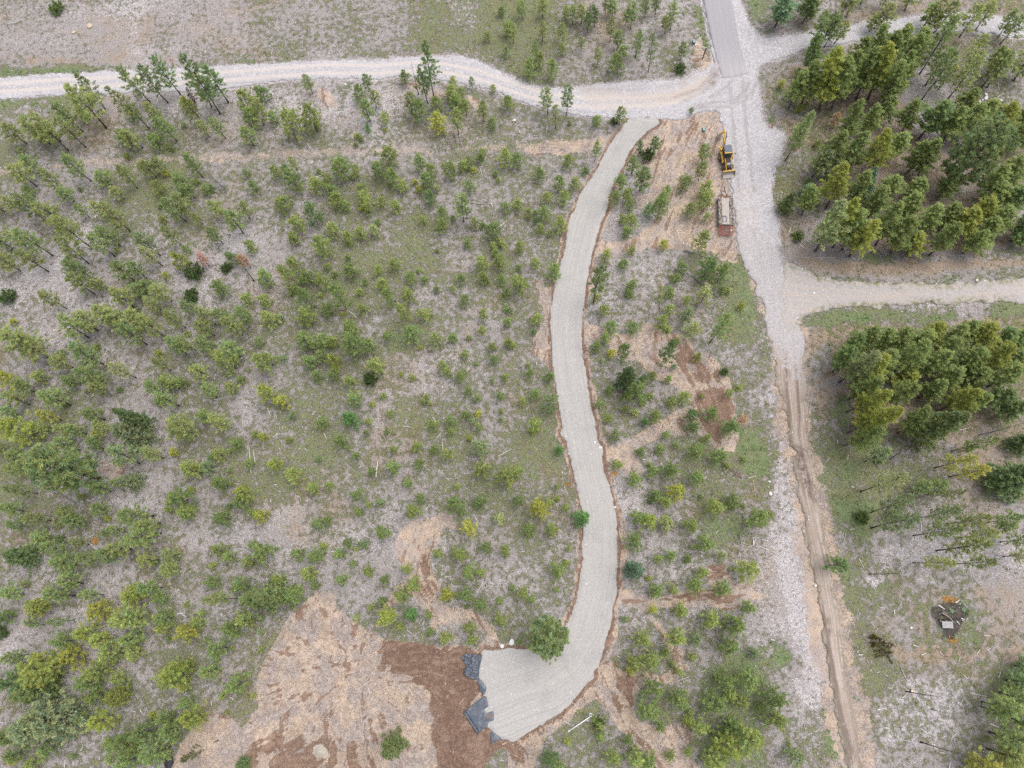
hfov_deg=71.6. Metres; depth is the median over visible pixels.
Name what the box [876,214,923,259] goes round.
pine tree
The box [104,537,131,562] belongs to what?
pine tree
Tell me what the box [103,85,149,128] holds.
pine tree
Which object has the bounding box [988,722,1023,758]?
pine tree
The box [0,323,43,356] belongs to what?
pine tree
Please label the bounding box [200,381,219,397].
pine tree
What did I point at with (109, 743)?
pine tree
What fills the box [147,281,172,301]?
pine tree
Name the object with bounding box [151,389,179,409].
pine tree
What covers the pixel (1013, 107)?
pine tree
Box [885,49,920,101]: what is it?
pine tree
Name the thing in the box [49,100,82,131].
pine tree
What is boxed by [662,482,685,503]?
pine tree
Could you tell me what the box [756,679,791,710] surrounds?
pine tree
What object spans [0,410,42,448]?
pine tree
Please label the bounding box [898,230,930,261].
pine tree
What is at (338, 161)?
pine tree
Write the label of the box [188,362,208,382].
pine tree
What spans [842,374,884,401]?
pine tree
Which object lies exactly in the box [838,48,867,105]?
pine tree
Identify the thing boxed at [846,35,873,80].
pine tree
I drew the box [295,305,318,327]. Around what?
pine tree
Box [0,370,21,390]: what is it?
pine tree
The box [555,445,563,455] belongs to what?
larch tree
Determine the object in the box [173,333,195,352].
pine tree
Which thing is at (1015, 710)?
pine tree
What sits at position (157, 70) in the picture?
pine tree
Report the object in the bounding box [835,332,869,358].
pine tree
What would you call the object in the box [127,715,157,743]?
pine tree
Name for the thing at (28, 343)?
pine tree
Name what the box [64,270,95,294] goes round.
pine tree
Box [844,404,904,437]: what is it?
pine tree
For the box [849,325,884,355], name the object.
pine tree
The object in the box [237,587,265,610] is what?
fir tree
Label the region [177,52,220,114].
pine tree
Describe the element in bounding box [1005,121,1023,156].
pine tree
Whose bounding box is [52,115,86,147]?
pine tree
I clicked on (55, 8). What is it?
shrub
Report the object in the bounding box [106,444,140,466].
pine tree
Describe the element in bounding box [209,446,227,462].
pine tree
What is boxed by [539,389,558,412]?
pine tree
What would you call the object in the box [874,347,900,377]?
pine tree
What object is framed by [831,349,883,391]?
pine tree
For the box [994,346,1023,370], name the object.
pine tree
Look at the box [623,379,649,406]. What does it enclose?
pine tree
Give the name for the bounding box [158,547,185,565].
pine tree
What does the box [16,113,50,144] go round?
pine tree
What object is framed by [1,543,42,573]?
fir tree
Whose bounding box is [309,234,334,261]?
pine tree
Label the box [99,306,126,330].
pine tree
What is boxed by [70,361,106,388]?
pine tree
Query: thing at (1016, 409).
pine tree
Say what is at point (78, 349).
pine tree
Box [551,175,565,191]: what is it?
pine tree
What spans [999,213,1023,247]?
pine tree
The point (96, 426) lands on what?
pine tree
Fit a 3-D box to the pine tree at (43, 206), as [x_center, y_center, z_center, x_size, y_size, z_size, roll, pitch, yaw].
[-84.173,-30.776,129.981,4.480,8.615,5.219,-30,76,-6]
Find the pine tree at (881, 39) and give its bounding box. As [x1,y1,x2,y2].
[871,22,892,48]
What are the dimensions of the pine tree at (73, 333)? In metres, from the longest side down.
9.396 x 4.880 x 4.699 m
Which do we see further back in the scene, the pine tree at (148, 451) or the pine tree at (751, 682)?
the pine tree at (148, 451)
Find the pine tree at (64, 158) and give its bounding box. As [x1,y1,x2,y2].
[59,151,91,181]
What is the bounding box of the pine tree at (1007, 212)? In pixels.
[990,202,1019,237]
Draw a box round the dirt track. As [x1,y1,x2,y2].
[735,225,864,767]
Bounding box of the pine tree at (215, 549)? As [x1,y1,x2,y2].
[209,541,231,559]
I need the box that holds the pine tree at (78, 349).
[65,338,106,367]
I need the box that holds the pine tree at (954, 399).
[934,383,983,411]
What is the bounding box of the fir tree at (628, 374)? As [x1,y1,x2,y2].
[612,366,637,390]
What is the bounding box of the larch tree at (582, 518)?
[572,510,589,529]
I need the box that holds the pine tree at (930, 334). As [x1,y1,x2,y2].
[908,327,938,357]
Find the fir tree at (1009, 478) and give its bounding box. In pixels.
[970,460,1023,505]
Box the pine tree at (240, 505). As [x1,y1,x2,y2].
[229,496,249,510]
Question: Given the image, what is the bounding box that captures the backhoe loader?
[717,130,735,178]
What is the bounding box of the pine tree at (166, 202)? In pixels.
[159,195,186,221]
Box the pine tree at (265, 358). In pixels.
[249,350,278,375]
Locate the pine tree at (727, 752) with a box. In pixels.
[708,729,743,761]
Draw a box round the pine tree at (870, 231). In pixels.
[838,218,882,257]
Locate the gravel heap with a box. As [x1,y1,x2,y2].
[312,744,327,758]
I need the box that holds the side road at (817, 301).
[778,262,1023,330]
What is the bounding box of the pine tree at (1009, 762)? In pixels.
[998,751,1023,767]
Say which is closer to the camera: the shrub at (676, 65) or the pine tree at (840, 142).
the pine tree at (840, 142)
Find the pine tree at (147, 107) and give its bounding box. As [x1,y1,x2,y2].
[142,101,165,121]
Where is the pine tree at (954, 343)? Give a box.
[930,335,964,373]
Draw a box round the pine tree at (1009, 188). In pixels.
[989,183,1015,207]
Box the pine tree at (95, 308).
[90,303,120,330]
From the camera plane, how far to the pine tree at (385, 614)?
109.60 m
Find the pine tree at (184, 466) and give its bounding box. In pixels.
[178,457,201,482]
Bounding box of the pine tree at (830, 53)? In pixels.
[818,45,844,69]
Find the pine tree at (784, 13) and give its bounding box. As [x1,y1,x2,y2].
[763,0,798,34]
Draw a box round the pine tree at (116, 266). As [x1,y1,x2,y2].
[109,259,134,283]
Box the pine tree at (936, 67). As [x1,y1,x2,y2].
[924,46,958,85]
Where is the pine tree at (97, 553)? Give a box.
[92,547,117,564]
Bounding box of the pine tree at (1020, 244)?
[1010,229,1023,252]
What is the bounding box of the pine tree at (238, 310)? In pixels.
[232,303,254,325]
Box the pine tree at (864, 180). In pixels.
[841,169,874,207]
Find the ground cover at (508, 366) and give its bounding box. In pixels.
[0,0,1023,767]
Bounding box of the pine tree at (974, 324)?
[946,318,983,344]
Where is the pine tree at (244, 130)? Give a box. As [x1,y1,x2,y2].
[238,125,259,145]
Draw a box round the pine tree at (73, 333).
[56,311,89,341]
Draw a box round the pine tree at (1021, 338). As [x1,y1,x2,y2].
[1013,327,1023,345]
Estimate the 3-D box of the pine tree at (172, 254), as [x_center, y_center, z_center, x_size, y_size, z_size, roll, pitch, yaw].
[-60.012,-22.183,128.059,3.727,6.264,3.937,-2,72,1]
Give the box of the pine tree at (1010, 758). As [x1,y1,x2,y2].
[986,743,1023,767]
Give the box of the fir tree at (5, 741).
[0,725,49,751]
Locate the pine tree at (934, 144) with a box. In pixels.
[906,137,942,176]
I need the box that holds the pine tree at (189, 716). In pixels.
[175,698,208,730]
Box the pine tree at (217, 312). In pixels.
[213,307,229,323]
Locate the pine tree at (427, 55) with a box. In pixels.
[418,39,442,95]
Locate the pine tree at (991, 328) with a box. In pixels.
[961,317,1001,350]
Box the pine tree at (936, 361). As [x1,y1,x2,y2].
[919,346,954,381]
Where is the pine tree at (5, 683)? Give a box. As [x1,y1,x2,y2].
[0,668,33,694]
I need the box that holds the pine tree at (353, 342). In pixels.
[340,331,366,363]
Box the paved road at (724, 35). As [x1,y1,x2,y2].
[703,0,746,77]
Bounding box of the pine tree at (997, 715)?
[980,700,1016,724]
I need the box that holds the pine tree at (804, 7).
[792,0,822,29]
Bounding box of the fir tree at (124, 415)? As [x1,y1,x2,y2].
[111,407,155,432]
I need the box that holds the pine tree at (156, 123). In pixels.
[151,115,177,141]
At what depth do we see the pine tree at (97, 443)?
119.24 m
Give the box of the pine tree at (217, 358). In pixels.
[208,348,239,376]
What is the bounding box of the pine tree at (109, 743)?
[101,729,135,760]
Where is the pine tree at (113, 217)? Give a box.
[97,200,130,231]
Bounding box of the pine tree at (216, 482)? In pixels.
[210,473,232,491]
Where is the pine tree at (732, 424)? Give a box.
[718,417,741,438]
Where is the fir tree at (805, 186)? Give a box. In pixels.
[797,183,813,201]
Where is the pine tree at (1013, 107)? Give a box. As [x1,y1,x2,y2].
[991,100,1021,127]
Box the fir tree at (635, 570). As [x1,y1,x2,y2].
[621,559,644,580]
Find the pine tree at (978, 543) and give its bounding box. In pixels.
[935,533,995,559]
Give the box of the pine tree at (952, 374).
[926,364,966,391]
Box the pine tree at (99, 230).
[93,225,120,246]
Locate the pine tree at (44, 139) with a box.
[33,120,61,142]
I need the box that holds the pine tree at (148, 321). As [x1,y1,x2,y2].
[134,313,164,339]
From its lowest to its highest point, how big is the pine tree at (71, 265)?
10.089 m
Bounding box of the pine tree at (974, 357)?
[951,342,991,372]
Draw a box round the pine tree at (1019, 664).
[1014,652,1023,672]
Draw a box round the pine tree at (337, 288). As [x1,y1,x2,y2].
[327,281,352,308]
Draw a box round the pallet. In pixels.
[942,621,952,627]
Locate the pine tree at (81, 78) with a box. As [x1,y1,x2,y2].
[73,72,105,109]
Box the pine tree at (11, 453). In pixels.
[3,446,28,467]
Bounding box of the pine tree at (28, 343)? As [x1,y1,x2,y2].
[9,330,51,365]
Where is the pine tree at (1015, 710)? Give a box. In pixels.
[980,689,1023,721]
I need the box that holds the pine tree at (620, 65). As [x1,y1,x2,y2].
[608,51,625,75]
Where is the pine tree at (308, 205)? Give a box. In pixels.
[303,200,324,227]
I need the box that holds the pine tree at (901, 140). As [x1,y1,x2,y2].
[882,130,912,165]
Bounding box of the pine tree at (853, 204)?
[825,197,860,254]
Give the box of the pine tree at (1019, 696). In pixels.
[997,680,1023,709]
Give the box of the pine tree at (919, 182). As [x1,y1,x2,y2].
[898,175,929,203]
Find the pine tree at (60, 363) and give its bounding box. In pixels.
[47,352,73,370]
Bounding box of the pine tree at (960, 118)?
[937,105,970,151]
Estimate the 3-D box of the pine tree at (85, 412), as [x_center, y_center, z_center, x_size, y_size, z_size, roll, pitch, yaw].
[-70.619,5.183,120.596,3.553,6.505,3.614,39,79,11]
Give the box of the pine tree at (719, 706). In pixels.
[698,686,726,714]
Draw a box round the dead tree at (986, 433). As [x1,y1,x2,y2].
[975,423,1023,439]
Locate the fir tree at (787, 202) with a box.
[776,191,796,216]
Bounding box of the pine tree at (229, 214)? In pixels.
[223,209,246,233]
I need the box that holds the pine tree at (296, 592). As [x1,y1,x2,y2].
[282,583,305,608]
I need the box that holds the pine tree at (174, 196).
[169,191,191,214]
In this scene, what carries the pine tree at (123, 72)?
on the ground at (290, 718)
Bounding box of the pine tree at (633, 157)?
[625,154,640,173]
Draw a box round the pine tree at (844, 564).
[822,551,849,573]
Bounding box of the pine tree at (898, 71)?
[872,58,910,105]
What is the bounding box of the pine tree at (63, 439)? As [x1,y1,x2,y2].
[52,435,80,452]
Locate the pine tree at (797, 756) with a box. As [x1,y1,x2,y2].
[781,747,805,767]
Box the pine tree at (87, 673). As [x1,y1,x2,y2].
[78,655,116,683]
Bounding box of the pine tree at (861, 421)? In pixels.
[843,413,881,429]
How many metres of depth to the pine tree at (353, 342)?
120.89 m
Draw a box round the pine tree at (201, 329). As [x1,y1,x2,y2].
[192,319,214,336]
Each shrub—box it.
[0,288,16,305]
[0,624,8,639]
[48,0,64,16]
[183,261,205,279]
[183,287,198,302]
[219,263,231,273]
[362,372,378,387]
[592,714,605,727]
[610,117,618,125]
[639,147,654,163]
[673,61,685,74]
[718,367,727,376]
[791,230,804,242]
[854,510,869,525]
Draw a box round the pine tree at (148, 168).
[135,158,157,177]
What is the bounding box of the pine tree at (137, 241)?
[129,230,160,255]
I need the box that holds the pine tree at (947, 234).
[926,220,964,260]
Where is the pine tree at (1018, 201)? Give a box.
[999,183,1023,211]
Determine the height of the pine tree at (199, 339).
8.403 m
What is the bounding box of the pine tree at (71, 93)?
[63,82,107,130]
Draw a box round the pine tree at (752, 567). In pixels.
[728,559,760,583]
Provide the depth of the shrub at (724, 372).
122.26 m
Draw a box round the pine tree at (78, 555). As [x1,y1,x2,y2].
[74,551,99,567]
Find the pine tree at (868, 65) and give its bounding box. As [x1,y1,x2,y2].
[848,46,886,101]
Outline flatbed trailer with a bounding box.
[718,191,732,234]
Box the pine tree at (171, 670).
[150,655,192,692]
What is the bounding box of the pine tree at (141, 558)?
[136,551,159,568]
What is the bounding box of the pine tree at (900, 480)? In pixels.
[860,470,911,494]
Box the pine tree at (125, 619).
[106,595,152,631]
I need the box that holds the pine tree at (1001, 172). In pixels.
[970,163,1012,203]
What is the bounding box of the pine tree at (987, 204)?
[968,194,999,226]
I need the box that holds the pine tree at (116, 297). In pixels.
[108,284,134,307]
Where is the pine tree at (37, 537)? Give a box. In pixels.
[28,525,51,547]
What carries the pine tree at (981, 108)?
on the ground at (290, 718)
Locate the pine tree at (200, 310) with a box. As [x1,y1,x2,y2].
[194,304,218,328]
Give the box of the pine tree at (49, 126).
[26,110,68,150]
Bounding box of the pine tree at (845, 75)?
[818,54,857,112]
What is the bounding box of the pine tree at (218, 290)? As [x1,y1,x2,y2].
[208,278,230,300]
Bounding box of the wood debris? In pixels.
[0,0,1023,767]
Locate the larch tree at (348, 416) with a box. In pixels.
[342,411,363,430]
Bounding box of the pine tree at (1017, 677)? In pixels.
[1006,667,1023,694]
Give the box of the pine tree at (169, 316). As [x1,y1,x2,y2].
[161,308,186,328]
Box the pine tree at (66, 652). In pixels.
[55,642,87,671]
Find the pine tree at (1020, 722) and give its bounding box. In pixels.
[1009,713,1023,734]
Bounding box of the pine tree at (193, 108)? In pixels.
[178,95,201,119]
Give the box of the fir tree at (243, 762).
[235,755,251,767]
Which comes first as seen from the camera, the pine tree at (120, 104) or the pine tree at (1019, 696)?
the pine tree at (1019, 696)
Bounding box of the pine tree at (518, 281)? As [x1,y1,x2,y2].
[509,274,528,297]
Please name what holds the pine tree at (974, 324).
on the ground at (290, 718)
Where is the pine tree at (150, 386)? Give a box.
[143,378,165,395]
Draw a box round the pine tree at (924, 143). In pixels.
[901,138,930,179]
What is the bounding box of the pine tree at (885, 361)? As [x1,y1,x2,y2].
[855,352,891,381]
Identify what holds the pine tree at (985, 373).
on the ground at (290, 718)
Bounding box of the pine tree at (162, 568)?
[158,561,180,578]
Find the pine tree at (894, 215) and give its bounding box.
[870,200,904,251]
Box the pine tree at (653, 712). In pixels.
[635,690,665,723]
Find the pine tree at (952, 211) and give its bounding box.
[931,200,963,234]
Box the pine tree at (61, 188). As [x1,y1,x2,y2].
[54,185,75,202]
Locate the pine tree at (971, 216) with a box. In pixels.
[944,205,982,248]
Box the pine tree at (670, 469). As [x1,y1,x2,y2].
[658,460,681,481]
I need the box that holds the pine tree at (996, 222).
[969,215,1005,245]
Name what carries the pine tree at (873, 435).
on the ground at (290, 718)
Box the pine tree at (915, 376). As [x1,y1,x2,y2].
[888,367,921,393]
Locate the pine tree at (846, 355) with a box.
[826,344,857,374]
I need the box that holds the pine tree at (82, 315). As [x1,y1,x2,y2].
[70,309,100,332]
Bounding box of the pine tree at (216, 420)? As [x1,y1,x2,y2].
[205,411,232,433]
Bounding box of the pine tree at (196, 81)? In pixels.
[187,71,211,107]
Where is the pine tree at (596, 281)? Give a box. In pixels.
[586,263,610,302]
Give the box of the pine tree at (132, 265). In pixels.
[125,260,146,278]
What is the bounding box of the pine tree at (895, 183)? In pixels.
[876,173,905,199]
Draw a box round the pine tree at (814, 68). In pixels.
[790,58,826,110]
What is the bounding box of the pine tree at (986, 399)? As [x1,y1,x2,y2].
[946,388,994,414]
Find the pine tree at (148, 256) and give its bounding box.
[137,244,162,265]
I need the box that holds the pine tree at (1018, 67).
[1008,49,1023,80]
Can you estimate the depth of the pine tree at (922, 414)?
112.55 m
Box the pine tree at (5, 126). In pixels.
[0,121,27,143]
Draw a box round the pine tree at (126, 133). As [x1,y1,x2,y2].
[118,128,143,149]
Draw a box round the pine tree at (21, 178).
[5,160,37,186]
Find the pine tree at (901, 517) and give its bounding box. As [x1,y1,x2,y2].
[870,504,920,534]
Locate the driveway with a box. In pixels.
[479,117,658,741]
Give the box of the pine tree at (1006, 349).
[976,340,1017,372]
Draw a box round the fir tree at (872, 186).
[859,166,877,202]
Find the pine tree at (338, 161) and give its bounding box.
[329,151,355,181]
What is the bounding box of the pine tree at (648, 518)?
[639,514,660,532]
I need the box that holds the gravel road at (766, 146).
[0,0,1023,270]
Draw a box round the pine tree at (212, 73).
[197,63,228,102]
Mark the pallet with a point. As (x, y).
(945, 624)
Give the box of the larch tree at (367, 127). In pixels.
[364,123,369,133]
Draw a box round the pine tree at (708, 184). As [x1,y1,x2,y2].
[697,178,714,199]
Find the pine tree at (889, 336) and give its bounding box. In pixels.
[866,327,900,352]
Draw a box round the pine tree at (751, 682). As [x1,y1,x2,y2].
[734,664,759,695]
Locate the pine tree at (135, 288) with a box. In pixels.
[128,280,146,299]
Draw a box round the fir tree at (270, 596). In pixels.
[252,580,296,613]
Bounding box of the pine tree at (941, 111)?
[910,99,958,140]
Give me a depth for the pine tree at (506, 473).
114.04 m
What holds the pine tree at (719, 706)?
on the ground at (290, 718)
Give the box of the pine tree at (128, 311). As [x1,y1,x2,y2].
[122,307,147,328]
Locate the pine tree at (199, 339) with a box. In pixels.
[194,333,216,354]
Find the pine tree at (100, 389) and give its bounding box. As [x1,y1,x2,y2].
[85,380,112,397]
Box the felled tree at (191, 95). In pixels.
[185,87,196,104]
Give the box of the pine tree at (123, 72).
[115,63,149,102]
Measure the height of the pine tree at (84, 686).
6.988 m
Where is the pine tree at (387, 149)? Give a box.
[380,141,399,166]
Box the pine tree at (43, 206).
[30,199,65,226]
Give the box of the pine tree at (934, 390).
[913,377,949,405]
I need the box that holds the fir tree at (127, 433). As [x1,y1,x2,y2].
[109,419,162,452]
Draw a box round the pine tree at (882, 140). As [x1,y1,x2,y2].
[857,127,896,171]
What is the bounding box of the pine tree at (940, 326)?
[924,320,948,347]
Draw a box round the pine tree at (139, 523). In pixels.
[130,516,160,536]
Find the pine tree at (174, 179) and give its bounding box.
[169,171,191,191]
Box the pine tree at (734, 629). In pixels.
[718,610,746,638]
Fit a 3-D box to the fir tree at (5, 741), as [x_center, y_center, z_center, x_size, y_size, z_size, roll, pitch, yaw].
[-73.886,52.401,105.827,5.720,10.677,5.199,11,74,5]
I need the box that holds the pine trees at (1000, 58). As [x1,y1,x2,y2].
[0,0,1023,767]
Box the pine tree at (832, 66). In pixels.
[807,46,844,111]
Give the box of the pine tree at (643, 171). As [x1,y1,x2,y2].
[633,165,653,191]
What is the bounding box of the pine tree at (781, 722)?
[760,706,790,732]
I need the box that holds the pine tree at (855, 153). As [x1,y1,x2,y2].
[837,130,874,177]
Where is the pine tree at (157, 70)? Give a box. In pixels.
[148,54,180,94]
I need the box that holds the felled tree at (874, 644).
[868,634,893,663]
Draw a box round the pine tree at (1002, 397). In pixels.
[980,386,1020,412]
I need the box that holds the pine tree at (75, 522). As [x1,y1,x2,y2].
[59,509,86,530]
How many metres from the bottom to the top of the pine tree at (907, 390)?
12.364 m
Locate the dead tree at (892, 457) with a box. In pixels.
[888,451,901,465]
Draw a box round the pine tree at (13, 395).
[0,387,30,408]
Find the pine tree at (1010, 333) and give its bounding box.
[992,325,1020,351]
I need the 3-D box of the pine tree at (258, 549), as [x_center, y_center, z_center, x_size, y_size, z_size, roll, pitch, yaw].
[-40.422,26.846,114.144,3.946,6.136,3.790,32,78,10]
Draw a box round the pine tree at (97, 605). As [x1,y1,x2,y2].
[83,598,120,624]
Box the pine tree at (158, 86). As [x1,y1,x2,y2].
[135,62,168,103]
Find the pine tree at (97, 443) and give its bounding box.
[82,434,104,451]
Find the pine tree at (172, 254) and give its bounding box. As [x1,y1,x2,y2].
[169,250,191,271]
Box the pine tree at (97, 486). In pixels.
[87,477,111,497]
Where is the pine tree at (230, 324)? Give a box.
[217,313,245,336]
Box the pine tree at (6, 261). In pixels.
[0,252,20,272]
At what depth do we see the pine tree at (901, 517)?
106.21 m
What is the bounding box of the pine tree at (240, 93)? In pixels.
[235,86,257,109]
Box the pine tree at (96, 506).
[90,501,110,516]
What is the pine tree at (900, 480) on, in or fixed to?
on the ground at (290, 718)
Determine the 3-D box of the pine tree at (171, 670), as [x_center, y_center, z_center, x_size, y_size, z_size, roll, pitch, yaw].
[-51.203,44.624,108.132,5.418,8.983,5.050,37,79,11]
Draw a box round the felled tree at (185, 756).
[180,740,217,762]
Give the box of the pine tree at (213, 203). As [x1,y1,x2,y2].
[205,199,224,217]
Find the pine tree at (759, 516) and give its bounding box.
[744,507,770,529]
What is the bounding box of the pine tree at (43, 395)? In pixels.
[35,385,71,409]
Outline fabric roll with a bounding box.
[463,712,478,733]
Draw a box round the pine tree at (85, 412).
[81,403,105,422]
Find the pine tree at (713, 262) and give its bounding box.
[694,254,717,280]
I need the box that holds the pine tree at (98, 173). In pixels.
[93,169,114,186]
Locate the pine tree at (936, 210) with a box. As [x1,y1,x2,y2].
[915,202,943,239]
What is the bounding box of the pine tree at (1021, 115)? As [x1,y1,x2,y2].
[1011,108,1023,126]
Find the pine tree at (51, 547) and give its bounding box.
[36,538,70,557]
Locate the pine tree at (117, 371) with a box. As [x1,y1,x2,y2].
[104,361,136,378]
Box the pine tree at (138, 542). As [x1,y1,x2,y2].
[118,521,161,553]
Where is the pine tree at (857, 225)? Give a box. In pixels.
[831,207,871,254]
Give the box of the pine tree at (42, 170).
[35,166,61,190]
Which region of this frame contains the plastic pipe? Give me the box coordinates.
[568,715,593,731]
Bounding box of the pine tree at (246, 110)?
[238,106,258,128]
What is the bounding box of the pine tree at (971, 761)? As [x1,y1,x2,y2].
[963,745,1004,767]
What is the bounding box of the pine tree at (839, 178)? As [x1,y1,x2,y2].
[817,161,851,214]
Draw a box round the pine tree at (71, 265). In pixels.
[60,258,95,280]
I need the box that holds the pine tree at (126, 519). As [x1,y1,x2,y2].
[116,503,154,526]
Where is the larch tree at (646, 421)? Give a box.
[640,418,648,426]
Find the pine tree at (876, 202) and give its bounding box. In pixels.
[859,184,890,223]
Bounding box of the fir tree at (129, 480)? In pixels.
[116,470,146,494]
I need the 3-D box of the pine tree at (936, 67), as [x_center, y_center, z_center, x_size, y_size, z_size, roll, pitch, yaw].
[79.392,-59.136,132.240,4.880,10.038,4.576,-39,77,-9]
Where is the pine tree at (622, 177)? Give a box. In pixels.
[613,174,627,189]
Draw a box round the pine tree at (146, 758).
[137,733,179,767]
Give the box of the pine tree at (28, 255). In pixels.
[13,246,49,271]
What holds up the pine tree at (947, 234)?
on the ground at (290, 718)
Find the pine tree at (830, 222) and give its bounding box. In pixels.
[806,198,852,258]
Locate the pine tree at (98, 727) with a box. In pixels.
[85,704,123,734]
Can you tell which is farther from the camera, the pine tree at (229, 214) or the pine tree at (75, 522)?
the pine tree at (229, 214)
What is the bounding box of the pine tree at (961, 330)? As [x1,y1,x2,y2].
[934,323,973,350]
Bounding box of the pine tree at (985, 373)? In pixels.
[954,362,994,389]
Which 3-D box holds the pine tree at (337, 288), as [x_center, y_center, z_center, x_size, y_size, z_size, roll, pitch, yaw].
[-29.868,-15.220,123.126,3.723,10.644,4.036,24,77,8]
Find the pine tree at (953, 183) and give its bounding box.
[930,171,963,203]
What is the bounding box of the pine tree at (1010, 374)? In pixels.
[983,361,1023,393]
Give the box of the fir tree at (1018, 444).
[999,433,1023,457]
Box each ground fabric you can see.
[462,654,481,679]
[465,697,493,731]
[477,679,485,693]
[490,732,500,743]
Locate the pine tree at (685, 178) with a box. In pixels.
[677,172,694,194]
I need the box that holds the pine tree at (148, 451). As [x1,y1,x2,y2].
[139,443,164,462]
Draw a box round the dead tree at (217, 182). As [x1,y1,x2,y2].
[202,169,226,192]
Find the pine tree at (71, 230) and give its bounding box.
[46,214,92,248]
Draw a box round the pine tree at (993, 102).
[977,98,1001,127]
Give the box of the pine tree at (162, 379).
[157,372,179,390]
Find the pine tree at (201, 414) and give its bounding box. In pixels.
[193,408,209,424]
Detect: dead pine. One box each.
[196,251,210,265]
[236,254,250,267]
[736,414,747,425]
[831,111,842,128]
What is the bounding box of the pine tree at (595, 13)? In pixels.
[586,3,601,26]
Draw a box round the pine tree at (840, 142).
[818,129,850,175]
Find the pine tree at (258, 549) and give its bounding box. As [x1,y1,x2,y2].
[251,541,279,565]
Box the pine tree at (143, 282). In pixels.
[138,279,157,294]
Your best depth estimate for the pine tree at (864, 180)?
123.95 m
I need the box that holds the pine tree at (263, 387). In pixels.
[252,383,279,404]
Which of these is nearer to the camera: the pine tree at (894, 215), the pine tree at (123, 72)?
the pine tree at (894, 215)
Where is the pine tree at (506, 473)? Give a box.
[492,464,513,488]
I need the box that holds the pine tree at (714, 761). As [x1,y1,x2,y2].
[700,742,727,767]
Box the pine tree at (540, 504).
[527,494,551,520]
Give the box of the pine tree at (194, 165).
[182,151,202,177]
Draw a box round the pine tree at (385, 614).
[375,603,398,626]
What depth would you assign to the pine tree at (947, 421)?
110.71 m
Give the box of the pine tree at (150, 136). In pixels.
[145,131,164,150]
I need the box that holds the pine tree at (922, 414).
[891,404,932,439]
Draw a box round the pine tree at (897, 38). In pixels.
[881,29,905,63]
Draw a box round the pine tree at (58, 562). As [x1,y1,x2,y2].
[47,550,76,574]
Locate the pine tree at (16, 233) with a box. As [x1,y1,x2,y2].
[9,226,53,255]
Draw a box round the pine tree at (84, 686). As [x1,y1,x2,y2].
[70,666,104,696]
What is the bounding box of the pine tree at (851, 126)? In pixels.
[836,98,866,141]
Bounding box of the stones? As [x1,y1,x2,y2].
[1,1,1023,766]
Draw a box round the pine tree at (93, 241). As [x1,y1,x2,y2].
[85,230,115,256]
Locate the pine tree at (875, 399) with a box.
[841,388,892,419]
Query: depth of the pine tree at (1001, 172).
124.18 m
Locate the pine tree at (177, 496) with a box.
[166,485,199,509]
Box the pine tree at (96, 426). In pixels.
[91,420,110,438]
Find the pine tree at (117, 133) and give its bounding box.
[112,128,132,142]
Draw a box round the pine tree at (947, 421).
[901,409,971,453]
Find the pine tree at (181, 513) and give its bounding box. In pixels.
[176,504,199,523]
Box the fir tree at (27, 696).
[7,670,65,706]
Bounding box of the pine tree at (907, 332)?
[885,325,916,353]
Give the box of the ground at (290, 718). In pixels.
[0,0,1023,767]
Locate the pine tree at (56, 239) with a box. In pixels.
[52,235,88,263]
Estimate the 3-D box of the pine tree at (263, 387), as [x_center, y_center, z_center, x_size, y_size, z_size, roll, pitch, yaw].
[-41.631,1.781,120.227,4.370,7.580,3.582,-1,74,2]
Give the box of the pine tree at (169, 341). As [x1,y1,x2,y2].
[163,334,186,354]
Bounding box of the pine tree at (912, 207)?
[890,190,923,221]
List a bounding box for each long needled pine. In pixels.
[10,442,100,493]
[13,650,66,690]
[24,597,53,619]
[102,685,134,708]
[526,614,569,664]
[932,109,1021,185]
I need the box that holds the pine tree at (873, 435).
[836,425,887,453]
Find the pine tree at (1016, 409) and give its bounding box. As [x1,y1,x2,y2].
[989,398,1023,426]
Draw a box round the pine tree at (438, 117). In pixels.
[427,110,447,136]
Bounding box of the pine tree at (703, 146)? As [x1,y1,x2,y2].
[696,142,713,161]
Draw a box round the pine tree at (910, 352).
[887,337,933,377]
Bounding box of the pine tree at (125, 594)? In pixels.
[120,583,148,606]
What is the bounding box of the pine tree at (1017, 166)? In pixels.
[992,154,1023,186]
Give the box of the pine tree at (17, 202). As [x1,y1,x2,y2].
[9,190,44,220]
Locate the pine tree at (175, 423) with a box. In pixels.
[164,408,198,441]
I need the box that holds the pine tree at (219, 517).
[210,508,232,528]
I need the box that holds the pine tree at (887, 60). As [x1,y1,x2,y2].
[856,40,898,102]
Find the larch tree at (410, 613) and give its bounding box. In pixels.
[404,607,418,621]
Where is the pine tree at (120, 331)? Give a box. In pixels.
[113,322,147,346]
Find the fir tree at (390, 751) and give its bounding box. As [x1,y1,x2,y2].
[380,725,410,761]
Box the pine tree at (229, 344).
[219,338,245,361]
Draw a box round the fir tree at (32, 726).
[4,687,99,747]
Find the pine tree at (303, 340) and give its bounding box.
[293,330,315,352]
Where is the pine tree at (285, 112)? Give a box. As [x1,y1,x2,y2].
[278,107,304,140]
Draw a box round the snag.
[920,741,958,753]
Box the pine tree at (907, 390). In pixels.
[881,378,922,407]
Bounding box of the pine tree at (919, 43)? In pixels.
[900,32,931,73]
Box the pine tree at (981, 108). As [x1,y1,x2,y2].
[952,102,989,141]
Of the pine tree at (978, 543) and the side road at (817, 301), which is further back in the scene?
the side road at (817, 301)
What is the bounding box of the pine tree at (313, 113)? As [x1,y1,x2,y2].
[299,99,321,134]
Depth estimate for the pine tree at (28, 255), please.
126.37 m
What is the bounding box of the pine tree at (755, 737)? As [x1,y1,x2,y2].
[729,718,765,763]
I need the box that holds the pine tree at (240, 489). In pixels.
[233,483,257,504]

